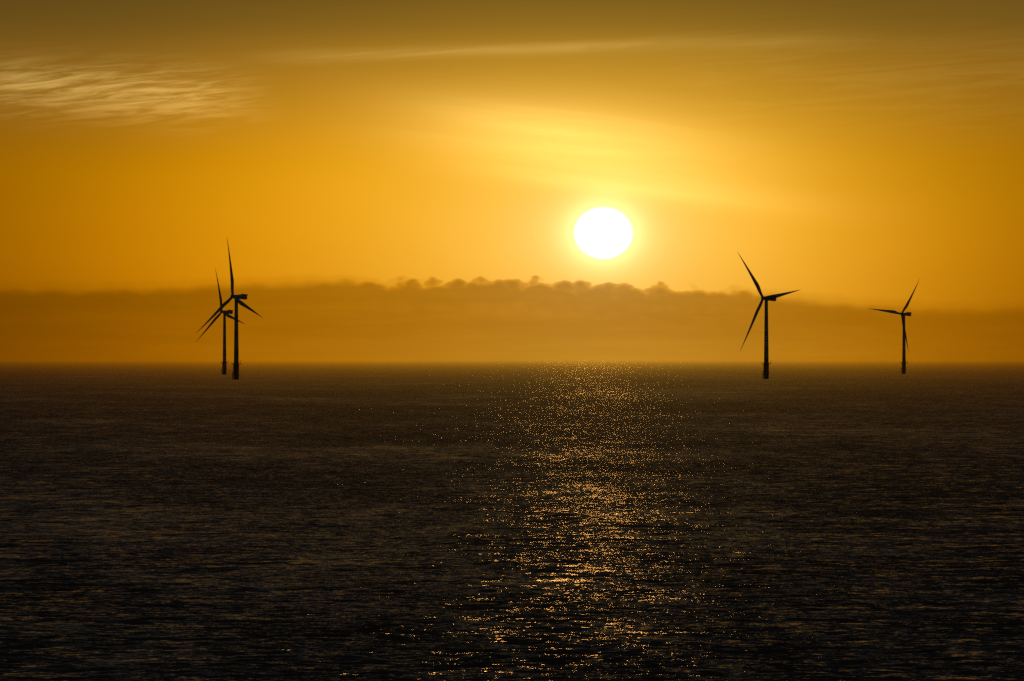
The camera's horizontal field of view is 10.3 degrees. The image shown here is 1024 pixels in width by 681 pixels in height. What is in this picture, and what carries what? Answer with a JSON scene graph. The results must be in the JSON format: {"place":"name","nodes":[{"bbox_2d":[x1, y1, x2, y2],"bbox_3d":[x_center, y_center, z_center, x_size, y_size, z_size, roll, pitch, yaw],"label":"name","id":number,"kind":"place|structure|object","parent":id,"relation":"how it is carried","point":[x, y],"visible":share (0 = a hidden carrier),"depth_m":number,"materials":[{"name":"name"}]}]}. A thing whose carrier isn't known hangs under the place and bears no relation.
{"place":"outdoors","nodes":[
{"label":"outdoors","id":0,"kind":"place"},
{"bbox_2d":[0,366,1023,680],"bbox_3d":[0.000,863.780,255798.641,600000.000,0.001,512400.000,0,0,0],"label":"sea","id":1,"kind":"structure","parent":0,"point":[512,524],"depth_m":848.14,"materials":[{"name":"liquid"}]},
{"bbox_2d":[198,269,243,373],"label":"wind turbine","id":2,"kind":"object","parent":1,"relation":"on","point":[224,362],"visible":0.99,"depth_m":9096.13,"materials":[{"name":"white paint"}]},
{"bbox_2d":[198,240,262,378],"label":"wind turbine","id":3,"kind":"object","parent":1,"relation":"on","point":[238,297],"visible":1,"depth_m":6879.24,"materials":[{"name":"white paint"}]},
{"bbox_2d":[738,253,798,378],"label":"wind turbine","id":4,"kind":"object","parent":1,"relation":"on","point":[765,371],"visible":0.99,"depth_m":7073.20,"materials":[{"name":"white paint"}]},
{"bbox_2d":[868,281,918,373],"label":"wind turbine","id":5,"kind":"object","parent":1,"relation":"on","point":[904,337],"visible":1,"depth_m":9544.07,"materials":[{"name":"white paint"}]},
{"bbox_2d":[0,0,1023,365],"label":"sky","id":6,"kind":"structure","parent":0,"point":[385,182],"materials":[{"name":"orange"}]}
]}

